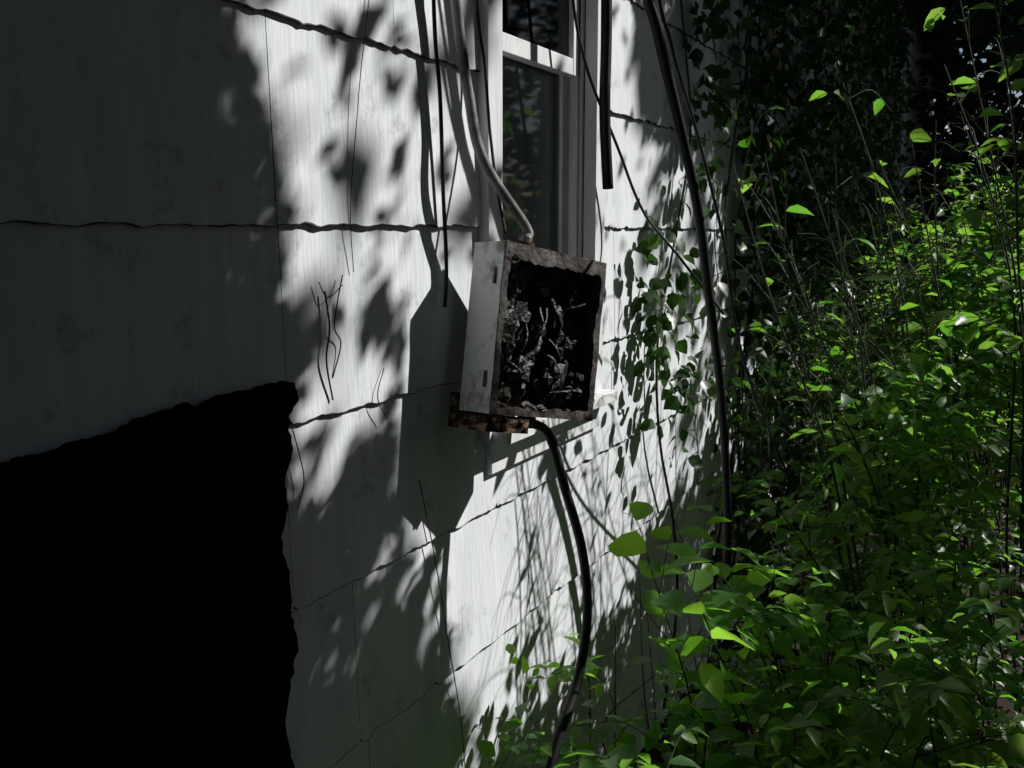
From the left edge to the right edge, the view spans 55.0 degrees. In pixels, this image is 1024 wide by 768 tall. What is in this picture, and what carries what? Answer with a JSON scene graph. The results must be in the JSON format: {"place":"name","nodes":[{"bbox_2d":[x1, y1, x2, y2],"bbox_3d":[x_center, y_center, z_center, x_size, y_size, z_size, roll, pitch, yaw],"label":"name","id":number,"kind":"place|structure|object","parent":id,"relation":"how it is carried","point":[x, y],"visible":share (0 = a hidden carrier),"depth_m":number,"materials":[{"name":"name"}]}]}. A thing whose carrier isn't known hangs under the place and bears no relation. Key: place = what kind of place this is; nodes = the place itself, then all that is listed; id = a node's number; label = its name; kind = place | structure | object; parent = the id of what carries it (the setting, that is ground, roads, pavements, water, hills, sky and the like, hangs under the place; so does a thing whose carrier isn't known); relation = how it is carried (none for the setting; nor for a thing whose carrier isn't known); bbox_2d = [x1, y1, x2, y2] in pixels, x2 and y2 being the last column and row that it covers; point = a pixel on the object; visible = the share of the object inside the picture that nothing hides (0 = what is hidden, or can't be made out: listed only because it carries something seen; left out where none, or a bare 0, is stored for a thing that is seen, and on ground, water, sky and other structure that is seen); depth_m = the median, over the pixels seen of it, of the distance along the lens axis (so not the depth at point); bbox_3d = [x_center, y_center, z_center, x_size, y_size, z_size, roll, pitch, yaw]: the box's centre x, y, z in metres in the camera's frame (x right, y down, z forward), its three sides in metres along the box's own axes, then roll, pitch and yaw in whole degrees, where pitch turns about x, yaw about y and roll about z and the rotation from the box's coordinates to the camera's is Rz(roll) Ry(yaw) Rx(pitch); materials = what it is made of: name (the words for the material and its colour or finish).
{"place":"outdoors","nodes":[
{"label":"outdoors","id":0,"kind":"place"},
{"bbox_2d":[638,247,1023,767],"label":"ground","id":1,"kind":"structure","parent":0,"point":[1003,703],"depth_m":3.78,"materials":[{"name":"green plant"}]},
{"bbox_2d":[0,0,958,767],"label":"siding","id":2,"kind":"object","parent":1,"relation":"on","point":[144,256],"visible":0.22,"depth_m":1.51,"materials":[{"name":"paint"}]},
{"bbox_2d":[0,381,298,767],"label":"tar paper sheet","id":3,"kind":"object","parent":2,"relation":"attached to","point":[147,620],"visible":1,"depth_m":1.13,"materials":[{"name":"black paper"}]},
{"bbox_2d":[289,0,464,767],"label":"dead vine","id":4,"kind":"object","parent":2,"relation":"attached to","point":[324,293],"visible":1,"depth_m":1.43,"materials":[{"name":"brown plant"}]},
{"bbox_2d":[432,0,447,306],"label":"telephone wire","id":5,"kind":"object","parent":2,"relation":"attached to","point":[439,87],"visible":1,"depth_m":1.63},
{"bbox_2d":[448,235,606,433],"bbox_3d":[0.037,-0.085,1.765,0.269,0.344,0.110,6,0,-42],"label":"electrical fuse box","id":6,"kind":"object","parent":2,"relation":"attached to","point":[531,352],"visible":1,"depth_m":1.72,"materials":[{"name":"metal"}]},
{"bbox_2d":[450,0,532,236],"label":"service cable","id":7,"kind":"object","parent":6,"relation":"attached to","point":[505,196],"visible":1,"depth_m":1.62,"materials":[{"name":"grey rubber"}]},
{"bbox_2d":[532,420,591,767],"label":"drop cable","id":8,"kind":"object","parent":6,"relation":"attached to","point":[544,430],"visible":0.94,"depth_m":1.81,"materials":[{"name":"black rubber"}]},
{"bbox_2d":[502,0,534,43],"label":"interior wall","id":9,"kind":"structure","parent":1,"relation":"on","point":[518,18],"depth_m":5.08,"materials":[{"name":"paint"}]},
{"bbox_2d":[477,632,718,767],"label":"weed clump","id":10,"kind":"object","parent":1,"relation":"on","point":[486,748],"visible":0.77,"depth_m":1.88,"materials":[{"name":"green plant"}]},
{"bbox_2d":[264,0,946,764],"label":"wall front","id":11,"kind":"structure","parent":1,"relation":"on","point":[582,256],"depth_m":2.17,"materials":[{"name":"paint"}]},
{"bbox_2d":[477,0,617,474],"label":"frame","id":12,"kind":"object","parent":11,"relation":"attached to","point":[554,49],"visible":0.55,"depth_m":2.17,"materials":[{"name":"paint"}]},
{"bbox_2d":[476,0,506,233],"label":"telephone wire","id":13,"kind":"object","parent":12,"relation":"attached to","point":[488,110],"visible":0.92,"depth_m":1.70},
{"bbox_2d":[502,57,553,250],"bbox_3d":[0.004,-0.334,2.067,0.017,0.757,0.421,4,10,27],"label":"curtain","id":14,"kind":"object","parent":12,"relation":"hanging from","point":[528,110],"visible":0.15,"depth_m":2.10,"materials":[{"name":"glass"}]},
{"bbox_2d":[571,0,723,314],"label":"telephone wire","id":15,"kind":"object","parent":12,"relation":"attached to","point":[623,161],"visible":0.85,"depth_m":2.22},
{"bbox_2d":[599,0,612,188],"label":"hanging cable","id":16,"kind":"object","parent":11,"relation":"hanging from","point":[605,92],"visible":1,"depth_m":2.02,"materials":[{"name":"black rubber"}]},
{"bbox_2d":[643,0,731,738],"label":"hanging cable","id":17,"kind":"object","parent":11,"relation":"hanging from","point":[652,13],"visible":0.73,"depth_m":2.12,"materials":[{"name":"black rubber"}]},
{"bbox_2d":[633,0,754,708],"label":"wall ivy","id":18,"kind":"object","parent":11,"relation":"attached to","point":[667,322],"depth_m":2.68,"materials":[{"name":"green plant"}]},
{"bbox_2d":[658,0,816,542],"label":"hanging cable","id":19,"kind":"object","parent":11,"relation":"hanging from","point":[712,195],"visible":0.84,"depth_m":2.14,"materials":[{"name":"black rubber"}]},
{"bbox_2d":[710,0,918,618],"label":"wall ivy","id":20,"kind":"object","parent":11,"relation":"attached to","point":[849,22],"depth_m":3.81,"materials":[{"name":"green plant"}]},
{"bbox_2d":[886,67,907,293],"bbox_3d":[2.728,-1.466,7.178,0.180,1.619,0.840,4,10,27],"label":"tree trunk","id":21,"kind":"object","parent":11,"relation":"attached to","point":[901,150],"visible":0.02,"depth_m":7.42,"materials":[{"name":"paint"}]},
{"bbox_2d":[532,472,874,762],"bbox_3d":[0.692,0.709,2.785,0.552,0.752,1.922,4,10,27],"label":"dead brush","id":22,"kind":"object","parent":1,"relation":"on","point":[647,724],"visible":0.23,"depth_m":2.58,"materials":[{"name":"brown plant"}]},
{"bbox_2d":[554,367,1023,767],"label":"privet shrub","id":23,"kind":"object","parent":1,"relation":"on","point":[948,689],"visible":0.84,"depth_m":1.93,"materials":[{"name":"green plant"}]},
{"bbox_2d":[608,496,971,767],"bbox_3d":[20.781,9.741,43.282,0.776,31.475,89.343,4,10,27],"label":"mulberry sapling","id":24,"kind":"object","parent":1,"relation":"on","point":[721,693],"visible":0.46,"depth_m":1.89,"materials":[{"name":"green plant"}]},
{"bbox_2d":[647,408,1023,767],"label":"leaf litter","id":25,"kind":"object","parent":1,"relation":"on","point":[989,565],"visible":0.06,"depth_m":4.18,"materials":[{"name":"green plant"}]},
{"bbox_2d":[678,0,1023,754],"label":"elm sapling","id":26,"kind":"object","parent":1,"relation":"on","point":[940,372],"visible":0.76,"depth_m":2.42,"materials":[{"name":"green plant"}]},
{"bbox_2d":[697,78,1023,710],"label":"privet shrub","id":27,"kind":"object","parent":1,"relation":"on","point":[982,241],"visible":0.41,"depth_m":3.58,"materials":[{"name":"green plant"}]},
{"bbox_2d":[902,0,1023,355],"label":"hackberry tree","id":28,"kind":"object","parent":1,"relation":"on","point":[983,26],"visible":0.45,"depth_m":7.83,"materials":[{"name":"green plant"}]},
{"bbox_3d":[-1.214,-1.224,7.269,6.880,3.200,20.000,4,10,27],"label":"wall on the other sides","id":29,"kind":"object","parent":1,"relation":"on","visible":0},
{"bbox_2d":[530,0,970,109],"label":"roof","id":30,"kind":"structure","parent":29,"relation":"on","point":[923,4],"depth_m":7.54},
{"bbox_2d":[954,11,1023,224],"label":"sky","id":31,"kind":"structure","parent":0,"point":[1018,94],"materials":[{"name":"white"}]}
]}

